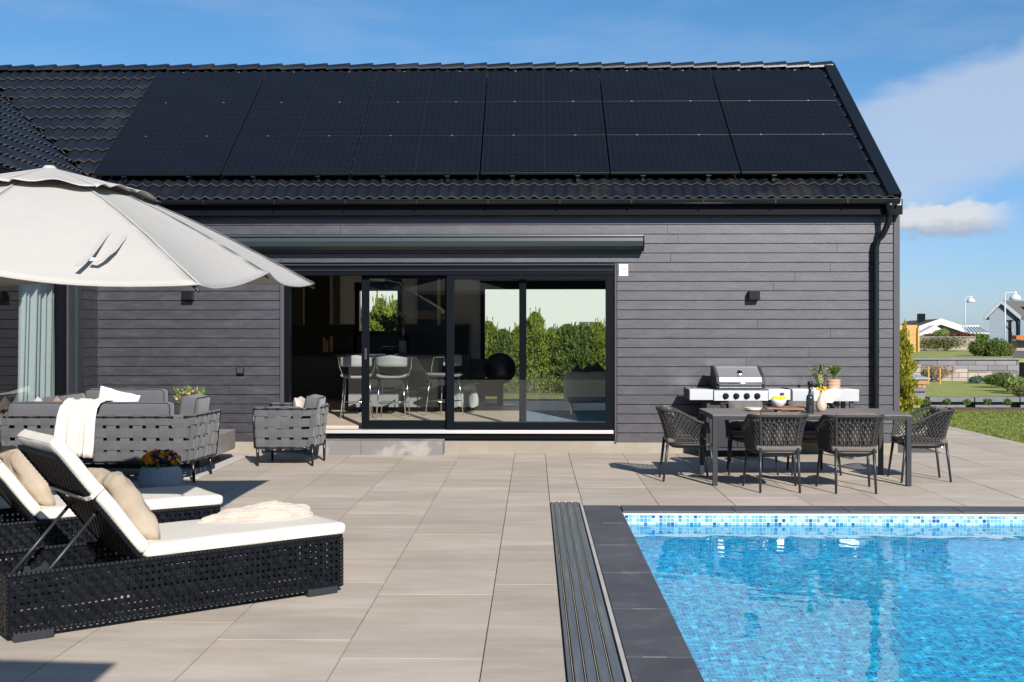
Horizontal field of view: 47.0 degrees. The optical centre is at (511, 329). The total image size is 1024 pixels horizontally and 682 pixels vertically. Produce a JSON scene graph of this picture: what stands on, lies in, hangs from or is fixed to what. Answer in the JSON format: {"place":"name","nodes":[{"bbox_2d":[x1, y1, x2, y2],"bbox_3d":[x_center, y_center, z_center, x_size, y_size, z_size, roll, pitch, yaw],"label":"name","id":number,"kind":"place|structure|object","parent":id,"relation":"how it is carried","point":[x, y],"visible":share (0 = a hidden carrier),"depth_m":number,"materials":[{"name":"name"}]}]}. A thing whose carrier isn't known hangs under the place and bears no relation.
{"place":"outdoors","nodes":[
{"label":"outdoors","id":0,"kind":"place"},
{"bbox_2d":[336,354,444,411],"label":"kitchen island","id":1,"kind":"structure","parent":0,"point":[418,381],"depth_m":18.34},
{"bbox_2d":[374,310,406,354],"bbox_3d":[-1.903,0.028,18.643,0.501,0.725,0.568,0,0,-35],"label":"potted plant","id":2,"kind":"object","parent":1,"relation":"on","point":[390,325],"visible":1,"depth_m":18.57,"materials":[{"name":"green plant"}]},
{"bbox_2d":[398,341,406,354],"bbox_3d":[-1.725,0.280,18.535,0.130,0.220,0.128,0,0,1],"label":"pot","id":3,"kind":"object","parent":1,"relation":"on","point":[402,348],"visible":1,"depth_m":18.48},
{"bbox_2d":[361,289,604,373],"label":"white house","id":4,"kind":"structure","parent":0,"point":[560,307],"depth_m":40.98,"materials":[{"name":"paint"}]},
{"bbox_2d":[0,425,1023,681],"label":"patio","id":5,"kind":"structure","parent":0,"point":[422,553],"depth_m":8.44,"materials":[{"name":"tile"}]},
{"bbox_2d":[0,394,220,482],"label":"garden sofa","id":6,"kind":"object","parent":5,"relation":"on","point":[129,432],"visible":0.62,"depth_m":12.39,"materials":[{"name":"fabric"}]},
{"bbox_2d":[54,398,113,457],"bbox_3d":[-4.502,1.031,12.647,0.629,0.619,0.747,0,0,1],"label":"throw blanket","id":7,"kind":"object","parent":6,"relation":"on","point":[74,429],"visible":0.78,"depth_m":12.32,"materials":[{"name":"fabric"}]},
{"bbox_2d":[0,459,222,571],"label":"sun lounger","id":8,"kind":"object","parent":5,"relation":"on","point":[185,503],"visible":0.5,"depth_m":7.91,"materials":[{"name":"wicker"}]},
{"bbox_2d":[0,445,54,505],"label":"cushion","id":9,"kind":"object","parent":8,"relation":"on","point":[17,463],"visible":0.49,"depth_m":7.88,"materials":[{"name":"beige fabric"}]},
{"bbox_2d":[0,165,314,291],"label":"parasol","id":10,"kind":"object","parent":5,"relation":"on","point":[60,227],"visible":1,"depth_m":6.76,"materials":[{"name":"fabric"}]},
{"bbox_2d":[138,449,183,487],"bbox_3d":[-3.540,1.403,11.869,0.445,0.415,0.445,0,0,1],"label":"flower pot","id":11,"kind":"object","parent":5,"relation":"on","point":[160,468],"visible":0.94,"depth_m":11.72,"materials":[{"name":"grey"}]},
{"bbox_2d":[84,456,247,478],"bbox_3d":[-4.657,1.603,13.879,2.570,0.013,2.220,0,0,1],"label":"rug","id":12,"kind":"object","parent":5,"relation":"on","point":[200,472],"visible":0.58,"depth_m":13.57,"materials":[{"name":"fabric"}]},
{"bbox_2d":[43,389,168,401],"bbox_3d":[-4.895,1.176,14.233,1.082,0.868,1.704,0,0,1],"label":"garden sofa","id":13,"kind":"object","parent":12,"relation":"on","point":[154,395],"visible":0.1,"depth_m":14.77,"materials":[{"name":"fabric"}]},
{"bbox_2d":[99,386,139,401],"bbox_3d":[-4.874,0.920,14.517,0.568,0.465,0.182,0,0,1],"label":"scatter cushion","id":14,"kind":"object","parent":13,"relation":"on","point":[108,393],"visible":0.41,"depth_m":14.48,"materials":[{"name":"white fabric"}]},
{"bbox_2d":[117,429,234,466],"bbox_3d":[-4.097,1.423,14.104,1.280,0.375,1.150,0,0,1],"label":"concrete table","id":15,"kind":"object","parent":12,"relation":"on","point":[226,440],"visible":0.25,"depth_m":14.07,"materials":[{"name":"concrete"}]},
{"bbox_2d":[173,385,207,403],"bbox_3d":[-3.870,0.941,14.122,0.416,0.589,0.377,0,0,1],"label":"flowering plant","id":16,"kind":"object","parent":15,"relation":"on","point":[186,392],"visible":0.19,"depth_m":14.09,"materials":[{"name":"green plant"}]},
{"bbox_2d":[0,429,344,642],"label":"sun lounger","id":17,"kind":"object","parent":5,"relation":"on","point":[79,489],"visible":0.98,"depth_m":6.64,"materials":[{"name":"wicker"}]},
{"bbox_2d":[87,467,160,539],"bbox_3d":[-2.237,0.997,6.769,0.304,0.395,0.520,0,0,-38],"label":"cushion","id":18,"kind":"object","parent":17,"relation":"on","point":[124,492],"visible":0.64,"depth_m":6.59,"materials":[{"name":"beige fabric"}]},
{"bbox_2d":[197,500,312,522],"bbox_3d":[-1.612,1.137,7.410,0.751,0.098,0.427,0,0,-23],"label":"throw blanket","id":19,"kind":"object","parent":17,"relation":"on","point":[273,510],"visible":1,"depth_m":7.29,"materials":[{"name":"fabric"}]},
{"bbox_2d":[252,394,329,465],"bbox_3d":[-2.646,1.194,14.224,0.803,0.831,0.782,0,0,1],"label":"garden armchair","id":20,"kind":"object","parent":5,"relation":"on","point":[288,426],"visible":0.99,"depth_m":13.89,"materials":[{"name":"fabric"}]},
{"bbox_2d":[292,396,304,417],"bbox_3d":[-2.534,1.011,14.220,0.194,0.410,0.420,0,0,1],"label":"scatter cushion","id":21,"kind":"object","parent":20,"relation":"on","point":[299,402],"visible":0.29,"depth_m":14.06,"materials":[{"name":"fabric"}]},
{"bbox_2d":[307,439,444,455],"bbox_3d":[-1.758,1.524,15.306,1.744,0.193,0.340,0,0,1],"label":"doorstep","id":22,"kind":"object","parent":5,"relation":"on","point":[405,447],"visible":0.84,"depth_m":15.14,"materials":[{"name":"grey concrete"}]},
{"bbox_2d":[550,501,631,681],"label":"cover rail","id":23,"kind":"object","parent":5,"relation":"in","point":[592,649],"visible":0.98,"depth_m":6.85,"materials":[{"name":"metal"}]},
{"bbox_2d":[655,405,711,481],"bbox_3d":[1.860,1.213,12.697,0.598,0.798,0.624,0,0,1],"label":"rope chair","id":24,"kind":"object","parent":5,"relation":"on","point":[673,436],"visible":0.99,"depth_m":12.47,"materials":[{"name":"fabric"}]},
{"bbox_2d":[684,365,789,450],"bbox_3d":[2.849,0.981,14.909,1.271,1.059,0.601,0,0,1],"label":"gas grill","id":25,"kind":"object","parent":5,"relation":"on","point":[736,383],"visible":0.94,"depth_m":14.71,"materials":[{"name":"metal"}]},
{"bbox_2d":[709,418,735,446],"bbox_3d":[2.636,1.229,14.744,0.343,0.481,0.017,0,0,1],"label":"door","id":26,"kind":"structure","parent":25,"relation":"in","point":[722,440],"depth_m":14.74,"materials":[{"name":"metal"}]},
{"bbox_2d":[720,401,778,474],"bbox_3d":[2.679,1.213,13.330,0.624,0.798,0.598,0,0,1],"label":"rope chair","id":27,"kind":"object","parent":5,"relation":"on","point":[734,431],"visible":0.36,"depth_m":13.43,"materials":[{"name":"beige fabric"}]},
{"bbox_2d":[741,412,808,492],"bbox_3d":[2.652,1.213,11.875,0.624,0.798,0.598,0,0,1],"label":"rope chair","id":28,"kind":"object","parent":5,"relation":"on","point":[779,434],"visible":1,"depth_m":11.66,"materials":[{"name":"fabric"}]},
{"bbox_2d":[583,505,1023,681],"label":"swimming pool","id":29,"kind":"structure","parent":5,"relation":"in","point":[654,645],"depth_m":9.49,"materials":[{"name":"tile"}]},
{"bbox_2d":[629,525,1023,681],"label":"water","id":30,"kind":"structure","parent":29,"relation":"in","point":[834,603],"depth_m":7.57,"materials":[{"name":"liquid"}]},
{"bbox_2d":[699,408,911,485],"bbox_3d":[3.102,1.242,12.644,2.040,0.735,1.020,0,0,1],"label":"dining table","id":31,"kind":"object","parent":5,"relation":"on","point":[715,415],"visible":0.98,"depth_m":12.19,"materials":[{"name":"metal"}]},
{"bbox_2d":[763,406,805,412],"bbox_3d":[2.919,0.845,12.568,0.459,0.061,0.248,0,0,1],"label":"serving board","id":32,"kind":"object","parent":31,"relation":"on","point":[779,409],"visible":0.91,"depth_m":12.48,"materials":[{"name":"brown wood"}]},
{"bbox_2d":[771,399,786,406],"bbox_3d":[2.843,0.778,12.549,0.176,0.085,0.176,0,0,1],"label":"fruit bowl","id":33,"kind":"object","parent":32,"relation":"on","point":[778,403],"visible":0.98,"depth_m":12.49,"materials":[{"name":"white ceramic"}]},
{"bbox_2d":[806,381,813,412],"bbox_3d":[3.143,0.707,12.423,0.082,0.337,0.082,0,0,1],"label":"glass bottle","id":34,"kind":"object","parent":31,"relation":"on","point":[809,402],"visible":1,"depth_m":12.39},
{"bbox_2d":[809,364,832,411],"bbox_3d":[3.325,0.618,12.661,0.265,0.515,0.151,0,0,1],"label":"vase","id":35,"kind":"object","parent":31,"relation":"on","point":[821,404],"visible":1,"depth_m":12.63,"materials":[{"name":"beige ceramic"}]},
{"bbox_2d":[784,401,841,475],"bbox_3d":[3.369,1.213,13.317,0.624,0.798,0.598,0,0,0],"label":"rope chair","id":36,"kind":"object","parent":5,"relation":"on","point":[809,434],"visible":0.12,"depth_m":13.41,"materials":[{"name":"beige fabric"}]},
{"bbox_2d":[781,387,858,458],"bbox_3d":[3.894,1.172,14.920,0.855,0.877,0.540,0,0,1],"label":"side counter","id":37,"kind":"object","parent":5,"relation":"on","point":[850,395],"visible":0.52,"depth_m":14.66,"materials":[{"name":"metal"}]},
{"bbox_2d":[811,387,842,402],"bbox_3d":[3.938,0.844,14.782,0.380,0.235,0.334,0,0,1],"label":"tea towel","id":38,"kind":"object","parent":37,"relation":"hanging from","point":[831,395],"visible":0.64,"depth_m":14.63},
{"bbox_2d":[826,364,841,388],"bbox_3d":[4.066,0.587,14.910,0.192,0.318,0.186,0,0,-10],"label":"herb pot","id":39,"kind":"object","parent":37,"relation":"on","point":[833,383],"visible":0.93,"depth_m":14.85,"materials":[{"name":"ceramic"}]},
{"bbox_2d":[814,412,884,493],"bbox_3d":[3.391,1.213,11.821,0.624,0.798,0.598,0,0,2],"label":"rope chair","id":40,"kind":"object","parent":5,"relation":"on","point":[854,435],"visible":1,"depth_m":11.61,"materials":[{"name":"black fabric"}]},
{"bbox_2d":[887,405,954,482],"bbox_3d":[4.405,1.213,12.659,0.598,0.798,0.624,0,0,3],"label":"rope chair","id":41,"kind":"object","parent":5,"relation":"on","point":[937,421],"visible":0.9,"depth_m":12.45,"materials":[{"name":"black fabric"}]},
{"bbox_2d":[0,0,1023,330],"label":"sky","id":42,"kind":"structure","parent":0,"point":[937,86],"materials":[{"name":"blue"}]},
{"bbox_2d":[485,331,1023,511],"bbox_3d":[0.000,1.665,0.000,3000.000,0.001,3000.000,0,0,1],"label":"lawn","id":43,"kind":"structure","parent":0,"point":[562,397],"depth_m":22.15,"materials":[{"name":"plant"}]},
{"bbox_2d":[0,61,902,453],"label":"house","id":44,"kind":"structure","parent":43,"relation":"on","point":[722,187],"depth_m":15.50,"materials":[{"name":"wood"}]},
{"bbox_2d":[18,283,53,401],"bbox_3d":[-5.715,0.235,14.249,0.148,2.050,1.160,0,0,1],"label":"curtain","id":45,"kind":"object","parent":44,"relation":"hanging from","point":[36,345],"visible":0.62,"depth_m":14.00,"materials":[{"name":"fabric"}]},
{"bbox_2d":[0,284,81,448],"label":"wing door","id":46,"kind":"structure","parent":44,"relation":"in","point":[60,291],"depth_m":14.43,"materials":[{"name":"grey metal"}]},
{"bbox_2d":[181,291,193,299],"bbox_3d":[-4.253,-0.455,15.455,0.140,0.118,0.125,0,0,1],"label":"wall lamp","id":47,"kind":"object","parent":44,"relation":"attached to","point":[187,295],"visible":1,"depth_m":15.39,"materials":[{"name":"black metal"}]},
{"bbox_2d":[338,355,375,418],"bbox_3d":[-2.264,0.821,17.175,0.553,0.921,0.459,0,0,-3],"label":"bar stool","id":48,"kind":"object","parent":44,"relation":"on","point":[352,361],"visible":0.83,"depth_m":17.00,"materials":[{"name":"silver metal"}]},
{"bbox_2d":[354,282,402,334],"bbox_3d":[-2.431,-0.384,21.524,0.877,0.964,0.190,0,0,1],"label":"rear window","id":49,"kind":"structure","parent":44,"relation":"in","point":[374,286],"depth_m":21.44,"materials":[{"name":"black glass"}]},
{"bbox_2d":[375,355,411,418],"bbox_3d":[-1.735,0.821,17.165,0.553,0.921,0.459,0,0,4],"label":"bar stool","id":50,"kind":"object","parent":44,"relation":"on","point":[390,361],"visible":1,"depth_m":17.00,"materials":[{"name":"silver metal"}]},
{"bbox_2d":[292,276,496,396],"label":"kitchen cabinets","id":51,"kind":"object","parent":44,"relation":"attached to","point":[316,370],"visible":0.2,"depth_m":21.43,"materials":[{"name":"black wood"}]},
{"bbox_2d":[225,234,644,251],"bbox_3d":[-1.232,-1.135,15.333,5.883,0.236,0.245,0,0,1],"label":"awning","id":52,"kind":"object","parent":44,"relation":"attached to","point":[453,242],"visible":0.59,"depth_m":15.23,"materials":[{"name":"grey metal"}]},
{"bbox_2d":[425,354,463,415],"bbox_3d":[-0.993,0.821,17.612,0.459,0.921,0.553,0,0,29],"label":"bar stool","id":53,"kind":"object","parent":44,"relation":"on","point":[457,359],"visible":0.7,"depth_m":17.52,"materials":[{"name":"silver metal"}]},
{"bbox_2d":[282,264,614,438],"bbox_3d":[-0.836,0.280,15.498,4.360,2.291,0.220,0,0,1],"label":"sliding door","id":54,"kind":"structure","parent":44,"relation":"in","point":[448,428],"depth_m":15.44,"materials":[{"name":"grey metal"}]},
{"bbox_2d":[454,325,470,384],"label":"oven tower","id":55,"kind":"structure","parent":44,"relation":"on","point":[462,340],"depth_m":21.02,"materials":[{"name":"black glass"}]},
{"bbox_2d":[454,326,467,354],"bbox_3d":[-0.910,0.187,21.010,0.265,0.503,0.019,0,0,1],"label":"oven door","id":56,"kind":"structure","parent":55,"relation":"in","point":[460,332],"depth_m":21.00,"materials":[{"name":"black glass"}]},
{"bbox_2d":[454,406,472,411],"bbox_3d":[-0.799,1.085,18.618,0.430,0.390,0.700,0,0,1],"label":"ottoman","id":57,"kind":"object","parent":44,"relation":"on","point":[465,409],"visible":0.21,"depth_m":18.34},
{"bbox_2d":[454,382,478,407],"bbox_3d":[-0.766,1.015,18.441,0.511,0.388,0.496,0,0,1],"label":"throw blanket","id":58,"kind":"object","parent":57,"relation":"on","point":[469,395],"visible":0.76,"depth_m":18.22,"materials":[{"name":"fabric"}]},
{"bbox_2d":[484,353,516,405],"bbox_3d":[-0.200,0.831,20.007,0.560,0.898,0.557,0,0,1],"label":"round stove","id":59,"kind":"object","parent":44,"relation":"on","point":[500,369],"visible":1,"depth_m":19.83,"materials":[{"name":"metal"}]},
{"bbox_2d":[480,281,604,400],"bbox_3d":[0.748,0.224,21.465,2.661,2.233,0.190,0,0,1],"label":"rear window","id":60,"kind":"structure","parent":44,"relation":"in","point":[484,285],"depth_m":21.39,"materials":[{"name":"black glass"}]},
{"bbox_2d":[526,410,604,420],"bbox_3d":[0.909,1.273,17.236,1.586,0.010,2.700,0,0,1],"label":"rug","id":61,"kind":"object","parent":44,"relation":"on","point":[564,415],"visible":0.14,"depth_m":17.46,"materials":[{"name":"fabric"}]},
{"bbox_2d":[564,372,604,415],"bbox_3d":[1.189,0.945,17.613,0.853,0.669,0.887,0,0,1],"label":"lounge chair","id":62,"kind":"object","parent":61,"relation":"on","point":[584,387],"visible":0.67,"depth_m":17.18,"materials":[{"name":"silver metal"}]},
{"bbox_2d":[592,362,604,371],"bbox_3d":[1.262,0.703,17.500,0.481,0.481,0.145,0,0,1],"label":"scatter cushion","id":63,"kind":"object","parent":62,"relation":"on","point":[596,367],"visible":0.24,"depth_m":17.46,"materials":[{"name":"fabric"}]},
{"bbox_2d":[619,264,627,275],"bbox_3d":[1.458,-0.784,15.399,0.117,0.154,0.008,0,0,1],"label":"alarm sign","id":64,"kind":"object","parent":44,"relation":"attached to","point":[623,269],"visible":1,"depth_m":15.39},
{"bbox_2d":[748,291,759,299],"bbox_3d":[3.146,-0.451,15.316,0.140,0.116,0.125,0,0,1],"label":"wall lamp","id":65,"kind":"object","parent":44,"relation":"attached to","point":[753,295],"visible":1,"depth_m":15.25,"materials":[{"name":"black metal"}]},
{"bbox_2d":[503,392,563,394],"bbox_3d":[-0.619,1.650,31.117,11.600,0.040,1.800,0,0,1],"label":"soil bed","id":66,"kind":"object","parent":43,"relation":"on","point":[527,393],"depth_m":30.23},
{"bbox_2d":[370,291,391,330],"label":"conifer","id":67,"kind":"object","parent":66,"relation":"on","point":[380,304],"visible":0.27,"depth_m":30.75,"materials":[{"name":"green plant"}]},
{"bbox_2d":[383,294,396,330],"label":"conifer","id":68,"kind":"object","parent":66,"relation":"on","point":[393,304],"visible":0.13,"depth_m":30.99,"materials":[{"name":"green plant"}]},
{"bbox_2d":[485,316,503,387],"bbox_3d":[-0.570,0.664,31.219,1.354,2.098,1.313,0,0,36],"label":"conifer","id":69,"kind":"object","parent":66,"relation":"on","point":[490,327],"visible":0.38,"depth_m":31.02,"materials":[{"name":"green plant"}]},
{"bbox_2d":[486,327,527,391],"bbox_3d":[-0.210,0.801,30.986,1.408,1.807,1.398,0,0,-15],"label":"conifer","id":70,"kind":"object","parent":66,"relation":"on","point":[503,338],"visible":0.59,"depth_m":30.85,"materials":[{"name":"green plant"}]},
{"bbox_2d":[505,322,536,391],"bbox_3d":[0.275,0.729,31.159,1.239,1.963,1.202,0,0,40],"label":"conifer","id":71,"kind":"object","parent":66,"relation":"on","point":[514,332],"visible":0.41,"depth_m":30.92,"materials":[{"name":"green plant"}]},
{"bbox_2d":[514,307,555,392],"bbox_3d":[0.534,0.538,30.943,1.289,2.360,1.250,0,0,37],"label":"conifer","id":72,"kind":"object","parent":66,"relation":"on","point":[535,322],"visible":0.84,"depth_m":30.76,"materials":[{"name":"green plant"}]},
{"bbox_2d":[527,324,572,392],"bbox_3d":[0.994,0.753,30.812,1.183,1.911,1.147,0,0,10],"label":"conifer","id":73,"kind":"object","parent":66,"relation":"on","point":[550,332],"visible":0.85,"depth_m":30.68,"materials":[{"name":"green plant"}]},
{"bbox_2d":[540,322,587,392],"bbox_3d":[1.474,0.736,30.711,1.518,1.944,1.507,0,0,-3],"label":"conifer","id":74,"kind":"object","parent":66,"relation":"on","point":[564,332],"visible":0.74,"depth_m":30.54,"materials":[{"name":"green plant"}]},
{"bbox_2d":[553,322,602,385],"bbox_3d":[1.769,0.736,30.695,1.556,1.943,1.567,0,0,-18],"label":"conifer","id":75,"kind":"object","parent":66,"relation":"on","point":[582,331],"visible":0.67,"depth_m":30.50,"materials":[{"name":"green plant"}]},
{"bbox_2d":[581,318,604,369],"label":"conifer","id":76,"kind":"object","parent":66,"relation":"on","point":[599,328],"visible":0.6,"depth_m":30.58,"materials":[{"name":"green plant"}]},
{"bbox_2d":[900,319,922,411],"bbox_3d":[7.945,0.730,24.093,0.978,1.951,0.928,0,0,24],"label":"conifer","id":77,"kind":"object","parent":43,"relation":"on","point":[908,382],"visible":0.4,"depth_m":23.89,"materials":[{"name":"green plant"}]},
{"bbox_2d":[900,407,1023,442],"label":"grass","id":78,"kind":"structure","parent":43,"relation":"on","point":[982,415],"depth_m":21.14,"materials":[{"name":"plant"}]},
{"bbox_2d":[925,397,1023,406],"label":"garden edging","id":79,"kind":"object","parent":43,"relation":"on","point":[976,401],"visible":0.74,"depth_m":24.84,"materials":[{"name":"stone"}]},
{"bbox_2d":[948,407,1023,411],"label":"planting bed","id":80,"kind":"object","parent":43,"relation":"on","point":[972,409],"depth_m":24.45,"materials":[{"name":"soil"}]},
{"bbox_2d":[913,387,926,399],"bbox_3d":[8.774,1.450,25.591,0.330,0.379,0.500,0,0,1],"label":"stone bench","id":81,"kind":"object","parent":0,"point":[920,393],"visible":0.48,"depth_m":25.39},
{"bbox_2d":[933,328,949,335],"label":"shrub","id":82,"kind":"object","parent":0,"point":[943,332],"visible":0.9,"depth_m":55.48,"materials":[{"name":"green plant"}]},
{"bbox_2d":[906,381,1017,407],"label":"lawn","id":83,"kind":"structure","parent":0,"point":[954,389],"depth_m":29.39,"materials":[{"name":"plant"}]},
{"bbox_2d":[912,373,930,393],"bbox_3d":[9.618,1.302,28.500,0.533,0.616,1.450,0,0,1],"label":"sandbox","id":84,"kind":"object","parent":83,"relation":"on","point":[923,381],"visible":0.23,"depth_m":27.85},
{"bbox_2d":[920,367,937,379],"bbox_3d":[12.081,1.247,34.140,0.507,0.424,0.464,0,0,1],"label":"perennial","id":85,"kind":"object","parent":83,"relation":"on","point":[932,373],"visible":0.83,"depth_m":34.06,"materials":[{"name":"beige plant"}]},
{"bbox_2d":[931,364,956,379],"bbox_3d":[12.508,1.227,34.347,0.883,0.505,0.548,0,0,1],"label":"perennial","id":86,"kind":"object","parent":83,"relation":"on","point":[944,373],"visible":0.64,"depth_m":34.30,"materials":[{"name":"beige plant"}]},
{"bbox_2d":[967,375,981,383],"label":"perennial","id":87,"kind":"object","parent":83,"relation":"on","point":[976,379],"visible":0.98,"depth_m":33.20,"materials":[{"name":"green plant"}]},
{"bbox_2d":[982,372,1015,386],"bbox_3d":[12.742,1.287,30.740,0.923,0.407,0.594,0,0,1],"label":"perennial","id":88,"kind":"object","parent":83,"relation":"on","point":[990,380],"visible":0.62,"depth_m":30.68,"materials":[{"name":"green plant"}]},
{"bbox_2d":[994,375,1010,391],"bbox_3d":[12.120,1.315,28.778,0.603,0.404,0.619,0,0,1],"label":"perennial","id":89,"kind":"object","parent":83,"relation":"on","point":[1002,381],"visible":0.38,"depth_m":28.76,"materials":[{"name":"green plant"}]},
{"bbox_2d":[1004,375,1023,390],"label":"perennial","id":90,"kind":"object","parent":83,"relation":"on","point":[1012,383],"visible":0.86,"depth_m":27.74,"materials":[{"name":"green plant"}]},
{"bbox_2d":[1011,384,1023,396],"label":"perennial","id":91,"kind":"object","parent":83,"relation":"on","point":[1017,391],"visible":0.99,"depth_m":26.23,"materials":[{"name":"green plant"}]},
{"bbox_2d":[912,364,1015,380],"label":"terrace wall","id":92,"kind":"structure","parent":0,"point":[962,374],"depth_m":34.97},
{"bbox_2d":[911,344,1023,370],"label":"terrace","id":93,"kind":"structure","parent":0,"point":[944,354],"depth_m":40.88,"materials":[{"name":"plant"}]},
{"bbox_2d":[900,325,919,351],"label":"wooden fence","id":94,"kind":"object","parent":93,"relation":"on","point":[914,333],"visible":0.33,"depth_m":47.70,"materials":[{"name":"yellow wood"}]},
{"bbox_2d":[921,333,937,335],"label":"shrub","id":95,"kind":"object","parent":93,"relation":"on","point":[931,334],"visible":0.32,"depth_m":55.57,"materials":[{"name":"red plant"}]},
{"bbox_2d":[900,314,964,335],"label":"bungalow","id":96,"kind":"object","parent":93,"relation":"on","point":[928,326],"visible":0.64,"depth_m":77.00,"materials":[{"name":"white paint"}]},
{"bbox_2d":[913,336,969,350],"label":"shrub","id":97,"kind":"object","parent":93,"relation":"on","point":[947,343],"visible":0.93,"depth_m":49.57,"materials":[{"name":"green plant"}]},
{"bbox_2d":[915,336,975,349],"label":"garden wall","id":98,"kind":"structure","parent":93,"relation":"on","point":[971,338],"depth_m":52.63,"materials":[{"name":"stone"}]},
{"bbox_2d":[949,332,971,335],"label":"shrub","id":99,"kind":"object","parent":93,"relation":"on","point":[960,334],"visible":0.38,"depth_m":55.45,"materials":[{"name":"red plant"}]},
{"bbox_2d":[911,358,1019,376],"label":"retaining wall","id":100,"kind":"structure","parent":93,"relation":"on","point":[998,365],"depth_m":35.74,"materials":[{"name":"concrete"}]},
{"bbox_2d":[965,296,974,331],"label":"street lamp","id":101,"kind":"object","parent":93,"relation":"on","point":[970,299],"visible":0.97,"depth_m":61.54,"materials":[{"name":"metal"}]},
{"bbox_2d":[962,325,988,340],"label":"greenhouse","id":102,"kind":"object","parent":93,"relation":"on","point":[974,329],"visible":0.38,"depth_m":66.39,"materials":[{"name":"white glass"}]},
{"bbox_2d":[972,332,989,340],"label":"shrub","id":103,"kind":"object","parent":93,"relation":"on","point":[982,336],"visible":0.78,"depth_m":55.46,"materials":[{"name":"green plant"}]},
{"bbox_2d":[967,338,1008,356],"bbox_3d":[16.009,0.621,39.627,0.925,0.781,1.326,0,0,-40],"label":"shrub","id":104,"kind":"object","parent":93,"relation":"on","point":[985,347],"visible":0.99,"depth_m":39.46,"materials":[{"name":"green plant"}]},
{"bbox_2d":[984,300,1023,344],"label":"grey house","id":105,"kind":"structure","parent":93,"relation":"on","point":[994,315],"depth_m":57.56,"materials":[{"name":"blue paint"}]},
{"bbox_2d":[1007,320,1013,344],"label":"door","id":106,"kind":"structure","parent":105,"relation":"in","point":[1009,321],"depth_m":57.51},
{"bbox_2d":[1003,342,1015,355],"bbox_3d":[16.824,0.675,40.156,0.681,0.613,0.700,0,0,1],"label":"shrub","id":107,"kind":"object","parent":93,"relation":"on","point":[1012,349],"visible":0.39,"depth_m":39.96,"materials":[{"name":"green plant"}]},
{"bbox_2d":[1004,291,1021,340],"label":"street lamp","id":108,"kind":"object","parent":93,"relation":"on","point":[1015,296],"visible":0.95,"depth_m":45.62,"materials":[{"name":"metal"}]},
{"bbox_2d":[1011,340,1023,350],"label":"wall","id":109,"kind":"structure","parent":93,"relation":"on","point":[1018,345],"depth_m":50.21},
{"bbox_2d":[1019,362,1023,377],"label":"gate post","id":110,"kind":"object","parent":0,"point":[1021,369],"visible":0.56,"depth_m":34.73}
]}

